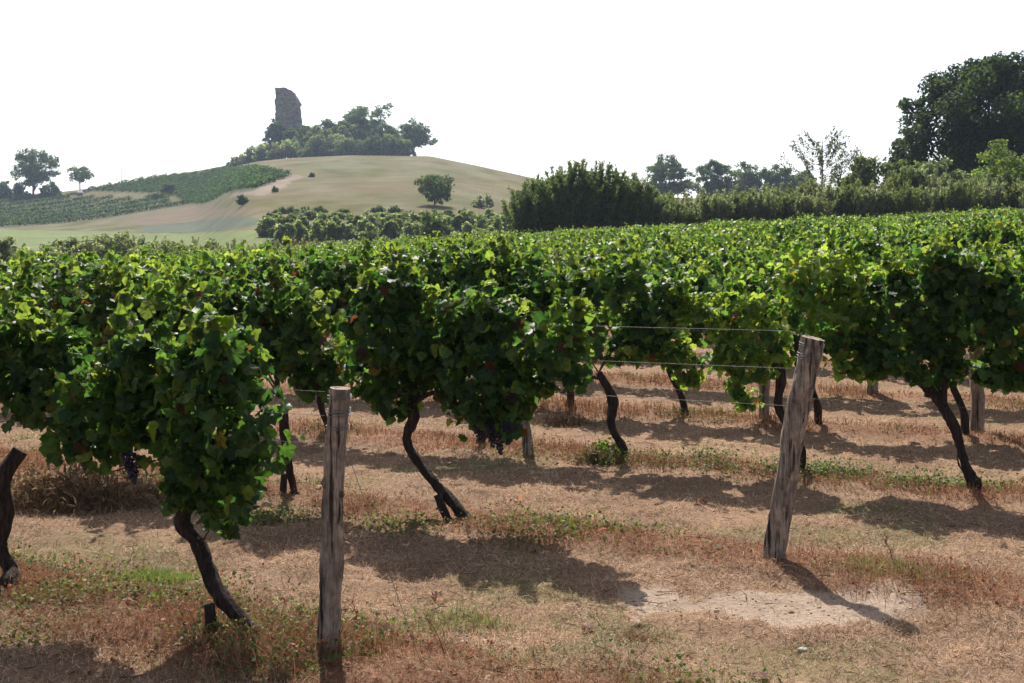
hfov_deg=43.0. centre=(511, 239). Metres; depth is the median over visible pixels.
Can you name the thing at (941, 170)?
shrub
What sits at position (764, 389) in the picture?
vineyard post
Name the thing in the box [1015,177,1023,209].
willow sapling
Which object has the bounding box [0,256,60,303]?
grapevine
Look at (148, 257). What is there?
grapevine
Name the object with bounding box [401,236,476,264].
grapevine
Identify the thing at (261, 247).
grapevine
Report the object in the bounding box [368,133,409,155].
bush
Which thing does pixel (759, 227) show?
grapevine
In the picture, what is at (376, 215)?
young tree
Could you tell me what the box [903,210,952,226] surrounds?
grapevine
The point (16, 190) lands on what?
bush
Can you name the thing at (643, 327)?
trellis wire
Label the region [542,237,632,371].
grapevine
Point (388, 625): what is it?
fallen leaf
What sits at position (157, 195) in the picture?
bush
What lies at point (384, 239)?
bush
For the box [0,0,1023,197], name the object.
sky
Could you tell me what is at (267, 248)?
grapevine
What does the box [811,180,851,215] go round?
willow sapling
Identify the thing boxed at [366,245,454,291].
grapevine
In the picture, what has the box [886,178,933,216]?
willow sapling
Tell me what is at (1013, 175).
willow sapling
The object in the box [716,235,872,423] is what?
grapevine
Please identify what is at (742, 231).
grapevine
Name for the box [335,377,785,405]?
trellis wire
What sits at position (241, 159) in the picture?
bush
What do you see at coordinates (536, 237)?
grapevine
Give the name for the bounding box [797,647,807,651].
stone
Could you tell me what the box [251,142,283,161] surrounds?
bush
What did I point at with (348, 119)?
tree
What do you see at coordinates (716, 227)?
grapevine
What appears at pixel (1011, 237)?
grapevine
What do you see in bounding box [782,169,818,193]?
tree
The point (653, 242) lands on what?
grapevine
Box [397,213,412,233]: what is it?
young tree
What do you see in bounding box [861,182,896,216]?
willow sapling
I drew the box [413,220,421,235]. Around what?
young tree
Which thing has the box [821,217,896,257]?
grapevine
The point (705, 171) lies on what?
tree
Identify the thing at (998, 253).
grapevine
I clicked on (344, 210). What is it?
young tree
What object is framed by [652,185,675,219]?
willow shrub
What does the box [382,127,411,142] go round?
bush
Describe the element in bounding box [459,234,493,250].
grapevine
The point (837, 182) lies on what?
shrub
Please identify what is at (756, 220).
grapevine
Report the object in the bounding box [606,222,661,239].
grapevine
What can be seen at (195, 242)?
bush
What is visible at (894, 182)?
willow sapling
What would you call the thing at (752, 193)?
willow sapling
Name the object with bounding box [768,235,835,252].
grapevine
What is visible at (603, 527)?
fallen leaf
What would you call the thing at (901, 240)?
grapevine
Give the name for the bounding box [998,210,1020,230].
grapevine
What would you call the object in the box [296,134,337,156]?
bush
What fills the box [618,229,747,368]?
grapevine
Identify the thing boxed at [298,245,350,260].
grapevine
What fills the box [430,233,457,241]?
grapevine
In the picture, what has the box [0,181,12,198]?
bush
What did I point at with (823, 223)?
grapevine
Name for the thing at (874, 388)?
vineyard post
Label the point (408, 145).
bush
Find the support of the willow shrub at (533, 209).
on the ground at (360, 185)
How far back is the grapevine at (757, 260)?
14.59 m
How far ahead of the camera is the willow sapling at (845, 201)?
72.29 m
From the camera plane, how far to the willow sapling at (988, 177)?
77.73 m
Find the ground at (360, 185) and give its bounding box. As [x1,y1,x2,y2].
[0,155,1023,682]
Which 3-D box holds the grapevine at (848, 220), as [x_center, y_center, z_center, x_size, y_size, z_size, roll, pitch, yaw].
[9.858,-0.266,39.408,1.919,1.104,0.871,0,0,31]
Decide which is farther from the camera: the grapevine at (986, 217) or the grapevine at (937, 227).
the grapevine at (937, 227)
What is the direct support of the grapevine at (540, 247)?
on the ground at (360, 185)
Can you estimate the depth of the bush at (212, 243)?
72.57 m
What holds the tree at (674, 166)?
on the ground at (360, 185)
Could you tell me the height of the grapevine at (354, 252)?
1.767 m
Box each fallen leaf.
[126,591,138,602]
[377,620,390,634]
[430,591,443,603]
[513,493,521,503]
[581,622,593,633]
[597,524,607,531]
[627,614,641,625]
[752,670,768,678]
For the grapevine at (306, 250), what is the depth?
30.88 m
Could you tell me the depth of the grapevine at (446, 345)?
7.90 m
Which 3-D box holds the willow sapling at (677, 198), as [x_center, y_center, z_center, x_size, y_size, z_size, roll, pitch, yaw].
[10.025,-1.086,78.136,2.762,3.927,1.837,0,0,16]
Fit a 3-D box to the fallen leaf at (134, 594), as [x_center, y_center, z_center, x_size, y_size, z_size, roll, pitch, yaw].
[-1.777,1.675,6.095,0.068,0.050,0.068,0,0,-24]
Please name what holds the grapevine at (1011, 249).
on the ground at (360, 185)
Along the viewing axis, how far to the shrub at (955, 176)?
80.67 m
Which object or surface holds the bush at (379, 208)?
on the ground at (360, 185)
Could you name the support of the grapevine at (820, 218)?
on the ground at (360, 185)
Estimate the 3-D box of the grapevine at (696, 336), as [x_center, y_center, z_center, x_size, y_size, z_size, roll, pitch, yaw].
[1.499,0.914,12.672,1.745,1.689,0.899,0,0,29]
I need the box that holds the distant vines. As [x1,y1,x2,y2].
[60,207,1019,262]
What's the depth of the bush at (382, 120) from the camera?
422.79 m
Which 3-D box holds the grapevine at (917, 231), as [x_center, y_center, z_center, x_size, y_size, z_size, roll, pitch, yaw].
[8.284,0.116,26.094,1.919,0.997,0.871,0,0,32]
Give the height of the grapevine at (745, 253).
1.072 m
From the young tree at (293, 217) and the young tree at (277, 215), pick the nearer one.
the young tree at (293, 217)
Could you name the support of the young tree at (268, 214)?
on the ground at (360, 185)
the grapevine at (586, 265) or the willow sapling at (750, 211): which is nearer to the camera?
the grapevine at (586, 265)
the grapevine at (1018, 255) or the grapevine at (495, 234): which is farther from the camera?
the grapevine at (495, 234)
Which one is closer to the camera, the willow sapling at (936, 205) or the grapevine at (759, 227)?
the grapevine at (759, 227)
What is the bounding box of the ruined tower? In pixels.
[274,87,301,135]
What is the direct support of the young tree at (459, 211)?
on the ground at (360, 185)
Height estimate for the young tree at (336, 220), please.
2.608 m
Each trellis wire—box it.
[27,392,324,415]
[67,305,780,330]
[87,377,324,391]
[176,337,789,368]
[224,436,323,444]
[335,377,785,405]
[471,375,1016,410]
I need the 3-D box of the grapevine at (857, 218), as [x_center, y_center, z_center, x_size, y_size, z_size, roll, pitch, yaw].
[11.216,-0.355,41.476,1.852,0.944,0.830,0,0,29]
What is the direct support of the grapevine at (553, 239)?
on the ground at (360, 185)
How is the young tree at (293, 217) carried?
on the ground at (360, 185)
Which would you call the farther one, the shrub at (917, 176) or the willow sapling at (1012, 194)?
the shrub at (917, 176)
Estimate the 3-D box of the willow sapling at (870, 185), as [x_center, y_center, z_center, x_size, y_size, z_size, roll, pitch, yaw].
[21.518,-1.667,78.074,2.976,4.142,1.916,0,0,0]
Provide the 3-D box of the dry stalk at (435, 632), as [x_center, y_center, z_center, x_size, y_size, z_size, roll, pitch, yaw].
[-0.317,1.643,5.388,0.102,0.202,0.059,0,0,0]
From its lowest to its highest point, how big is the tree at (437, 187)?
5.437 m
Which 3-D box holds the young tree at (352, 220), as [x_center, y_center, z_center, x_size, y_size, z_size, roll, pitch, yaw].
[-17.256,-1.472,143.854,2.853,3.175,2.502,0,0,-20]
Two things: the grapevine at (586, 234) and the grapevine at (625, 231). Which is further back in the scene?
the grapevine at (625, 231)
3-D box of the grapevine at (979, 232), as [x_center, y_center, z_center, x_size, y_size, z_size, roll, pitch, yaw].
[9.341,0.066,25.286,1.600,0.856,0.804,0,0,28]
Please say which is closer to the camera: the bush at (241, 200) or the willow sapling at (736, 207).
the willow sapling at (736, 207)
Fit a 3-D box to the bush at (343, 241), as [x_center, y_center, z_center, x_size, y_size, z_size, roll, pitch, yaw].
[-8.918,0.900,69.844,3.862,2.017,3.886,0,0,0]
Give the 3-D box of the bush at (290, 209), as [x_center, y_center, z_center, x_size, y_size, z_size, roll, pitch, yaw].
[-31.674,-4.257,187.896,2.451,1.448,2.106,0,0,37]
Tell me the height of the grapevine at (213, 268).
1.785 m
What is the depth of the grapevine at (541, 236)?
41.68 m
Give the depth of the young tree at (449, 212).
178.90 m
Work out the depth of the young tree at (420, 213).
172.12 m
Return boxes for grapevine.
[0,242,90,295]
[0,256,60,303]
[0,256,84,321]
[0,285,117,588]
[29,252,179,470]
[45,286,304,635]
[55,250,99,269]
[67,259,236,382]
[71,250,148,284]
[74,242,201,345]
[139,252,183,262]
[149,252,220,281]
[157,246,212,263]
[159,248,347,494]
[171,239,306,341]
[179,250,203,256]
[211,246,246,257]
[215,244,251,255]
[223,238,322,386]
[227,236,401,431]
[230,241,298,358]
[254,246,299,260]
[293,248,347,363]
[295,243,333,258]
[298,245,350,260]
[303,243,336,251]
[308,255,385,383]
[319,238,384,260]
[332,236,595,520]
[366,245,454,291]
[384,237,429,249]
[395,232,451,252]
[399,231,437,244]
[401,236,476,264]
[408,248,485,291]
[412,229,559,443]
[426,234,469,247]
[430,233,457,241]
[438,246,529,280]
[443,232,516,256]
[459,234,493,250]
[467,237,545,262]
[468,236,495,240]
[482,229,546,249]
[484,230,529,239]
[497,242,617,405]
[513,232,554,248]
[516,242,563,256]
[517,235,690,460]
[520,233,557,240]
[522,229,581,256]
[530,236,587,254]
[534,231,560,241]
[540,242,600,348]
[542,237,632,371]
[543,226,604,247]
[553,235,592,256]
[555,226,588,237]
[561,227,605,239]
[563,232,639,254]
[563,232,646,258]
[580,227,625,238]
[583,228,635,250]
[590,227,644,246]
[595,248,746,415]
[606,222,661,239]
[614,224,880,472]
[617,246,713,282]
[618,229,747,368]
[629,225,657,233]
[630,224,709,254]
[638,237,720,282]
[646,224,699,245]
[646,231,702,252]
[648,231,708,249]
[653,229,691,241]
[665,222,704,234]
[676,221,713,235]
[687,230,759,254]
[688,218,753,241]
[694,218,753,242]
[696,227,772,255]
[698,240,785,291]
[702,220,773,249]
[706,218,751,243]
[707,219,748,230]
[715,233,805,278]
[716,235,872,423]
[737,217,803,243]
[740,239,841,366]
[741,217,768,224]
[752,218,836,244]
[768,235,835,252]
[777,232,825,248]
[793,213,838,221]
[793,217,851,234]
[794,219,861,245]
[795,222,902,273]
[797,217,840,228]
[799,212,837,226]
[819,249,883,302]
[820,213,854,225]
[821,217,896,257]
[836,214,883,224]
[836,224,912,258]
[839,219,901,235]
[850,222,1023,490]
[857,216,914,235]
[860,248,953,396]
[864,265,1023,434]
[879,214,928,227]
[881,213,934,224]
[881,241,997,358]
[889,236,995,261]
[891,212,985,254]
[895,211,946,232]
[899,221,951,237]
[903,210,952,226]
[909,221,952,234]
[914,234,1015,263]
[916,211,944,221]
[921,224,968,235]
[941,208,977,217]
[946,206,1012,233]
[951,212,990,223]
[962,223,1022,250]
[963,208,1023,231]
[964,213,1023,253]
[974,203,1023,218]
[984,240,1020,269]
[992,229,1023,256]
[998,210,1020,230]
[1004,254,1023,287]
[1007,211,1023,229]
[1011,246,1023,273]
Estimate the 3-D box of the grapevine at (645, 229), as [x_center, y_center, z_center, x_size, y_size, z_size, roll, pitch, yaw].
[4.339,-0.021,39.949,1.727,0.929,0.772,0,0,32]
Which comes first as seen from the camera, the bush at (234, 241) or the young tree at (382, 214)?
the bush at (234, 241)
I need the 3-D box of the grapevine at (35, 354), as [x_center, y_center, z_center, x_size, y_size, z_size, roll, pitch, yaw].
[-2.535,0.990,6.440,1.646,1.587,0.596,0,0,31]
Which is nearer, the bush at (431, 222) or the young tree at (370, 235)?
the bush at (431, 222)
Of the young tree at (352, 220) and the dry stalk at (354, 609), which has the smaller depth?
the dry stalk at (354, 609)
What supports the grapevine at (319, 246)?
on the ground at (360, 185)
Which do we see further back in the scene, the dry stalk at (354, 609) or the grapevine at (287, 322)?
the grapevine at (287, 322)
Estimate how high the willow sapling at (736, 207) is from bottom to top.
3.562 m
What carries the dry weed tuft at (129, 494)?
on the ground at (360, 185)
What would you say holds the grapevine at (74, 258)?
on the ground at (360, 185)
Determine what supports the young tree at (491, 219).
on the ground at (360, 185)
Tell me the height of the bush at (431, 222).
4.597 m
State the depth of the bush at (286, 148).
406.70 m
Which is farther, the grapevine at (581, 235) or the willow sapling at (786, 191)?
the willow sapling at (786, 191)
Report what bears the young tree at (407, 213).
on the ground at (360, 185)
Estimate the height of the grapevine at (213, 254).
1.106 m
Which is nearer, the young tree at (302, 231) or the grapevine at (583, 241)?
the grapevine at (583, 241)
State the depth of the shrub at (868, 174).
83.68 m
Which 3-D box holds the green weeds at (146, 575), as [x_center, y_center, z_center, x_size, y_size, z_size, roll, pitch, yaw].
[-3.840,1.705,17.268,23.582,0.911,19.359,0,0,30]
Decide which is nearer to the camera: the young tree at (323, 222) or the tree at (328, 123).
the young tree at (323, 222)
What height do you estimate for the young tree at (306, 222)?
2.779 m
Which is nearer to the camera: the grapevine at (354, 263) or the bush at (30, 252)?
the grapevine at (354, 263)
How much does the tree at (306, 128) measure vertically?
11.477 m
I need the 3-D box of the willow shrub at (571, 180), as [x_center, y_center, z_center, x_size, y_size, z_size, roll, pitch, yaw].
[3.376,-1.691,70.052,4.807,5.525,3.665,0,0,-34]
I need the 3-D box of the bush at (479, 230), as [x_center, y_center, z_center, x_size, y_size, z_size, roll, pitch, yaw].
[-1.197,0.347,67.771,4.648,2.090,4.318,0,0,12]
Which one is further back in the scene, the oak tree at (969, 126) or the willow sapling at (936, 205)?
the oak tree at (969, 126)
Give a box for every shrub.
[501,173,581,233]
[519,158,617,232]
[582,159,640,229]
[618,171,673,229]
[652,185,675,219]
[829,175,844,186]
[849,155,892,194]
[887,159,925,186]
[911,160,948,180]
[915,162,938,183]
[936,157,972,186]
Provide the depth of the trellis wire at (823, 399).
9.31 m
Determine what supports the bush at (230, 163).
on the ground at (360, 185)
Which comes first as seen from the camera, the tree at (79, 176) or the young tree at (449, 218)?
the young tree at (449, 218)
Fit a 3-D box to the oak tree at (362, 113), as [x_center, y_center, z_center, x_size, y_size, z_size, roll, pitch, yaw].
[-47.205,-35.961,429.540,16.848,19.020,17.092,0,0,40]
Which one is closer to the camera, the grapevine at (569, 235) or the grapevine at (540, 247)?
the grapevine at (540, 247)
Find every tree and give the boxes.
[10,147,60,194]
[66,166,94,189]
[254,217,275,236]
[262,212,284,219]
[264,118,286,144]
[268,216,287,237]
[269,213,282,219]
[270,222,296,245]
[280,213,297,232]
[286,211,299,218]
[292,219,311,244]
[296,125,311,138]
[297,209,316,219]
[298,213,311,231]
[308,220,324,243]
[309,213,329,231]
[311,211,329,219]
[317,118,337,128]
[319,221,342,243]
[327,211,347,219]
[331,114,364,136]
[331,215,342,234]
[337,208,353,216]
[338,222,358,243]
[344,103,398,138]
[344,212,364,232]
[351,217,371,234]
[358,209,381,231]
[358,223,378,241]
[362,123,400,138]
[373,213,382,221]
[377,218,402,241]
[378,212,388,217]
[378,213,404,233]
[396,116,437,153]
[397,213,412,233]
[400,221,420,238]
[402,210,415,218]
[408,211,422,224]
[413,173,454,205]
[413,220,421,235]
[417,210,431,215]
[431,211,450,217]
[441,217,456,236]
[442,215,457,232]
[443,209,455,216]
[448,211,472,232]
[457,207,466,213]
[459,221,475,235]
[462,209,477,228]
[474,213,488,231]
[481,214,499,231]
[481,216,503,234]
[484,208,495,220]
[498,214,510,231]
[645,153,698,198]
[695,159,731,199]
[719,161,762,197]
[757,164,796,198]
[778,126,869,189]
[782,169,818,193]
[878,50,1023,186]
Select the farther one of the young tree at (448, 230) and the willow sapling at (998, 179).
the young tree at (448, 230)
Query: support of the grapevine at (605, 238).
on the ground at (360, 185)
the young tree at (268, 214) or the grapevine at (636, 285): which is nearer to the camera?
the grapevine at (636, 285)
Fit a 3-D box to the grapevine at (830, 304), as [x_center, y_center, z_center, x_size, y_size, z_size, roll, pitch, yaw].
[1.711,0.828,9.704,2.150,1.881,0.582,0,0,31]
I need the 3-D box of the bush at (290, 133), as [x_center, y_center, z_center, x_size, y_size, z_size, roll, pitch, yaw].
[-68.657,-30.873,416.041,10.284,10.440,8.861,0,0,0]
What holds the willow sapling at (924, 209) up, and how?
on the ground at (360, 185)
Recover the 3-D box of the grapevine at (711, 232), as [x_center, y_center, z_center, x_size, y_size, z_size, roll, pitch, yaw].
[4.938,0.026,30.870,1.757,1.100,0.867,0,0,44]
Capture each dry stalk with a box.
[346,590,361,627]
[424,614,446,657]
[882,531,892,559]
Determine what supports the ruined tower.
on the ground at (360, 185)
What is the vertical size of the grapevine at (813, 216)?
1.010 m
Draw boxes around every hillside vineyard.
[0,194,190,226]
[87,163,291,203]
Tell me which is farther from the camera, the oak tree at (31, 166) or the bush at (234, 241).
the oak tree at (31, 166)
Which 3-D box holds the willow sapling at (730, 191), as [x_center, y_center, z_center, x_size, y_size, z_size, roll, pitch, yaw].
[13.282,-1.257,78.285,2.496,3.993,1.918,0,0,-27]
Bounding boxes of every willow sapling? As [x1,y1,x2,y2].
[643,194,677,227]
[663,190,691,209]
[663,197,699,226]
[682,198,713,223]
[684,188,710,209]
[686,183,737,225]
[719,186,754,207]
[725,191,750,221]
[731,186,770,222]
[732,186,768,201]
[752,186,788,223]
[761,181,784,203]
[772,188,802,220]
[779,182,804,198]
[790,186,839,219]
[791,175,837,197]
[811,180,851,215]
[824,182,862,217]
[832,173,862,195]
[851,184,893,217]
[857,178,879,195]
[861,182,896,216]
[879,166,924,195]
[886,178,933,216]
[907,183,932,214]
[910,168,959,196]
[911,171,938,190]
[922,178,965,213]
[941,178,981,214]
[952,175,980,189]
[966,168,1010,188]
[969,177,989,207]
[978,178,1011,210]
[979,172,1012,190]
[996,180,1023,209]
[1002,166,1022,187]
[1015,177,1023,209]
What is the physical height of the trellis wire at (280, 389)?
0.022 m
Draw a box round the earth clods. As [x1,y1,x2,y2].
[4,433,1011,682]
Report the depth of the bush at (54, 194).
416.35 m
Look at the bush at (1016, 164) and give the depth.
79.58 m
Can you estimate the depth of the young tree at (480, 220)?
129.28 m
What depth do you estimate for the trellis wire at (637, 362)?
7.31 m
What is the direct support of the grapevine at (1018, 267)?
on the ground at (360, 185)
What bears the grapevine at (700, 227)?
on the ground at (360, 185)
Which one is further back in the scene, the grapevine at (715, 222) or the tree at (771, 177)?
the tree at (771, 177)
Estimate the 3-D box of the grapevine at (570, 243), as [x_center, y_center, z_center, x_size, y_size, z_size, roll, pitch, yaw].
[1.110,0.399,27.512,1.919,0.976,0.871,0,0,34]
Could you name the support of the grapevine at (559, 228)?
on the ground at (360, 185)
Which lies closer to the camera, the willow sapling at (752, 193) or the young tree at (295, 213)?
the willow sapling at (752, 193)
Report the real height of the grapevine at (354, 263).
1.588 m
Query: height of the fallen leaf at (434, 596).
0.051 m
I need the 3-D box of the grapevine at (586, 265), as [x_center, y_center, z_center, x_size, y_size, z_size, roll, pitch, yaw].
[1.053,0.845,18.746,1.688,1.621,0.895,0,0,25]
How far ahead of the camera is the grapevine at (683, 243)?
25.96 m
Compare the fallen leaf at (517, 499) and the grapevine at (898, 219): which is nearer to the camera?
the fallen leaf at (517, 499)
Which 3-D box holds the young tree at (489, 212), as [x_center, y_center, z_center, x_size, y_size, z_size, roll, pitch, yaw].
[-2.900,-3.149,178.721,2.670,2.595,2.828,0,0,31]
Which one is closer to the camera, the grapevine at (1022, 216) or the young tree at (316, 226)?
the grapevine at (1022, 216)
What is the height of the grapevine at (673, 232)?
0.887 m
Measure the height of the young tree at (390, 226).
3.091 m
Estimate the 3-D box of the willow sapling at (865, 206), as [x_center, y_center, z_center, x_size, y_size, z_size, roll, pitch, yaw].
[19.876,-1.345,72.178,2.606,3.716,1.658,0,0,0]
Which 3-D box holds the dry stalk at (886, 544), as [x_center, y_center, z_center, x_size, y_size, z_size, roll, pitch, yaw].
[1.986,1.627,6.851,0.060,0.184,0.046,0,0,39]
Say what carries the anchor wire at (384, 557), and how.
attached to the vineyard post at (331, 564)
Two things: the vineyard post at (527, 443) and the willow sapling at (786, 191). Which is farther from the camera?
the willow sapling at (786, 191)
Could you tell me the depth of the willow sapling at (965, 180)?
77.49 m
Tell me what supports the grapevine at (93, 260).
on the ground at (360, 185)
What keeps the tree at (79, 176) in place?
on the ground at (360, 185)
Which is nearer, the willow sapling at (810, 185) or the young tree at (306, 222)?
the willow sapling at (810, 185)
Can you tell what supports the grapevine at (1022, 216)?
on the ground at (360, 185)
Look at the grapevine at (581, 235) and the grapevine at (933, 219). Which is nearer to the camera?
the grapevine at (933, 219)
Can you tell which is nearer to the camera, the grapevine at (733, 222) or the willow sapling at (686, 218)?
the grapevine at (733, 222)
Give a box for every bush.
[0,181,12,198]
[0,235,19,263]
[1,247,36,259]
[7,182,31,198]
[23,243,60,255]
[35,236,96,261]
[38,181,61,196]
[49,192,61,196]
[71,230,151,259]
[103,228,167,255]
[126,239,197,255]
[144,192,169,197]
[159,182,176,193]
[179,236,222,252]
[200,238,224,252]
[211,238,252,252]
[226,156,235,165]
[231,152,252,165]
[235,194,247,204]
[245,145,266,162]
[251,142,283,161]
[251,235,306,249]
[253,136,273,160]
[270,136,313,158]
[271,185,278,191]
[271,206,287,213]
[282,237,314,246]
[283,127,308,158]
[284,206,299,213]
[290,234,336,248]
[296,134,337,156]
[298,125,325,146]
[313,206,328,212]
[314,125,350,141]
[319,133,362,155]
[330,119,350,133]
[336,238,361,245]
[346,135,383,155]
[347,123,368,144]
[348,235,389,243]
[361,117,390,139]
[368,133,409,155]
[370,205,385,212]
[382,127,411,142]
[388,205,403,212]
[392,137,416,155]
[419,209,446,237]
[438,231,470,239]
[470,192,493,207]
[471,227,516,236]
[969,139,1023,185]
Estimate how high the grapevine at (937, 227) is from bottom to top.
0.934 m
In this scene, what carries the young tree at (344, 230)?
on the ground at (360, 185)
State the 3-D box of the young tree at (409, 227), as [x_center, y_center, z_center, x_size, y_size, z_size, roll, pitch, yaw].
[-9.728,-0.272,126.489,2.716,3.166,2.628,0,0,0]
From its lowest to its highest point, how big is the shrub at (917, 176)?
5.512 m
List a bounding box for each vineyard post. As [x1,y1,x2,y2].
[317,386,351,651]
[521,395,532,455]
[759,339,769,419]
[763,335,824,559]
[866,334,877,394]
[968,346,984,432]
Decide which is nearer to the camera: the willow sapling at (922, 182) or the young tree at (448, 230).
the willow sapling at (922, 182)
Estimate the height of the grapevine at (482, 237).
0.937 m
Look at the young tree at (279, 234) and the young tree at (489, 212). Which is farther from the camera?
the young tree at (489, 212)
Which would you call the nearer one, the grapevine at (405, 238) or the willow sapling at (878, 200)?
the grapevine at (405, 238)
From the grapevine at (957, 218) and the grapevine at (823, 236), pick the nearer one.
the grapevine at (823, 236)
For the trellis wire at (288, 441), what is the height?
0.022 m
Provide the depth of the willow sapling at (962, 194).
71.99 m
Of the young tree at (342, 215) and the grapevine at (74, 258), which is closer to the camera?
the grapevine at (74, 258)
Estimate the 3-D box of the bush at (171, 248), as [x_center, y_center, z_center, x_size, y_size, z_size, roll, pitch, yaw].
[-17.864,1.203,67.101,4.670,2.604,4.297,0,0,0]
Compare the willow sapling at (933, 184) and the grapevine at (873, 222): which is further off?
the willow sapling at (933, 184)
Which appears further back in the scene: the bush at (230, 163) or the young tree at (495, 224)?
the bush at (230, 163)
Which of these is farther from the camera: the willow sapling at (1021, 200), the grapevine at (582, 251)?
the willow sapling at (1021, 200)
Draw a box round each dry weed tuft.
[11,458,151,517]
[11,462,263,518]
[530,408,605,427]
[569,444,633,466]
[615,629,671,644]
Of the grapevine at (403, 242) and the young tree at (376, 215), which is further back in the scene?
the young tree at (376, 215)
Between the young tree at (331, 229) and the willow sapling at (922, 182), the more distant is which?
the young tree at (331, 229)
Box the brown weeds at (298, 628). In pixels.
[0,314,1023,682]
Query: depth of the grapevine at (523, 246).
22.00 m
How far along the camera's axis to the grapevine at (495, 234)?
36.93 m
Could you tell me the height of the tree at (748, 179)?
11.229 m
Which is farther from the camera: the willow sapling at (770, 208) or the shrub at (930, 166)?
the shrub at (930, 166)
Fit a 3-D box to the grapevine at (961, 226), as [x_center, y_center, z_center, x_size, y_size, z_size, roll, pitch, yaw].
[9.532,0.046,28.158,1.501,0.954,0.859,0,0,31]
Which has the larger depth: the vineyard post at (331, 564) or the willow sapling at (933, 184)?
the willow sapling at (933, 184)
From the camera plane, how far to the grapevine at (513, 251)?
16.66 m
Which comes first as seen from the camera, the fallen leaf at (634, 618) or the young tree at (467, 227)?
the fallen leaf at (634, 618)
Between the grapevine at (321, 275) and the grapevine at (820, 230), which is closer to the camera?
the grapevine at (321, 275)
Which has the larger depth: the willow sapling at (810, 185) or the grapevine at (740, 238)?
the willow sapling at (810, 185)
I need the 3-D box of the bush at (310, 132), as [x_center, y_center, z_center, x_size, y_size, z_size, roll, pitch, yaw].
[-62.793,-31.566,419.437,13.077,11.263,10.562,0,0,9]
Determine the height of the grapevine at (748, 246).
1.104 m
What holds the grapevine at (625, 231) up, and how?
on the ground at (360, 185)
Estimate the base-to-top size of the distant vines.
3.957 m
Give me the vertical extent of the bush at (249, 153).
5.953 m
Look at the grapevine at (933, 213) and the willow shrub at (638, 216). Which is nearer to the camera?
the grapevine at (933, 213)
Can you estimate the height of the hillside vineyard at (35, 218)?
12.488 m
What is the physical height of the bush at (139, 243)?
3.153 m
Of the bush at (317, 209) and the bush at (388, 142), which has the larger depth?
the bush at (388, 142)
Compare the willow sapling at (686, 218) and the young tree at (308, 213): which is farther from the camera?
the young tree at (308, 213)
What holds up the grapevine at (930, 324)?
on the ground at (360, 185)
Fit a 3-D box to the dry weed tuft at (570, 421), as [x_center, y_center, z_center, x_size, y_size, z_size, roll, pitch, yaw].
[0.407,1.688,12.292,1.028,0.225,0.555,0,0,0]
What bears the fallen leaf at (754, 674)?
on the ground at (360, 185)
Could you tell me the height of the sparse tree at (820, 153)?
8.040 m
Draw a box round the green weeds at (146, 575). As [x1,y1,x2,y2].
[0,349,1023,682]
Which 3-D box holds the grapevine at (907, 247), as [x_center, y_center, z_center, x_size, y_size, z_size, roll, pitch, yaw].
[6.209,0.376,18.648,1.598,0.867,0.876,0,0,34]
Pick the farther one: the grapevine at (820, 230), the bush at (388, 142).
the bush at (388, 142)
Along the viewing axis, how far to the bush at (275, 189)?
236.85 m
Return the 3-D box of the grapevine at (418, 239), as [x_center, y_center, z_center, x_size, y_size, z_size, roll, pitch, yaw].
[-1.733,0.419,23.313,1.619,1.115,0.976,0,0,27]
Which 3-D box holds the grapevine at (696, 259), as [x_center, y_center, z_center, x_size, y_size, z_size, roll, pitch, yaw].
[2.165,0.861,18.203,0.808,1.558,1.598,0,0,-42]
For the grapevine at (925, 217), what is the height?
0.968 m
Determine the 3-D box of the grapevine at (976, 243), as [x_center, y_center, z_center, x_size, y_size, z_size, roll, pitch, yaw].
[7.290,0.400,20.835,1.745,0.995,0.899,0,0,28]
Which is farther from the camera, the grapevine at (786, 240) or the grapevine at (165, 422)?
the grapevine at (786, 240)
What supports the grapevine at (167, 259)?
on the ground at (360, 185)
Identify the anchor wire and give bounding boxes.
[345,445,422,668]
[808,413,896,560]
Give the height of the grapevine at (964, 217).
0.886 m
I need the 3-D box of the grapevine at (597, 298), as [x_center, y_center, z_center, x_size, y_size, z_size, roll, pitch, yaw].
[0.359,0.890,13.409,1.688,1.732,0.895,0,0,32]
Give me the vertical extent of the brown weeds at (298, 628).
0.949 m
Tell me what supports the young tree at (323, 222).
on the ground at (360, 185)
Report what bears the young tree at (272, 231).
on the ground at (360, 185)
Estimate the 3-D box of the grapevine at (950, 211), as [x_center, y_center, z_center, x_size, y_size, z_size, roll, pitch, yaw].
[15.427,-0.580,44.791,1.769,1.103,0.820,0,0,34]
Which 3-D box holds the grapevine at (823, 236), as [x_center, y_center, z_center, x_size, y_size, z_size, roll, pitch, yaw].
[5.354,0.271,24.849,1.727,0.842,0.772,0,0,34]
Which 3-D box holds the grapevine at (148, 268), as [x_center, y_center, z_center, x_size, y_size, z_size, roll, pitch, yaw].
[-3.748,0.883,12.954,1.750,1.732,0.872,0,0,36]
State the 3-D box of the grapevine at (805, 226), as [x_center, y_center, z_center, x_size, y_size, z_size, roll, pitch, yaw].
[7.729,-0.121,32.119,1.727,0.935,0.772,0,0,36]
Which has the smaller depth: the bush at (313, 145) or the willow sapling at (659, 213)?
the willow sapling at (659, 213)
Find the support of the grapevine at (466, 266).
on the ground at (360, 185)
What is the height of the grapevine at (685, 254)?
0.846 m

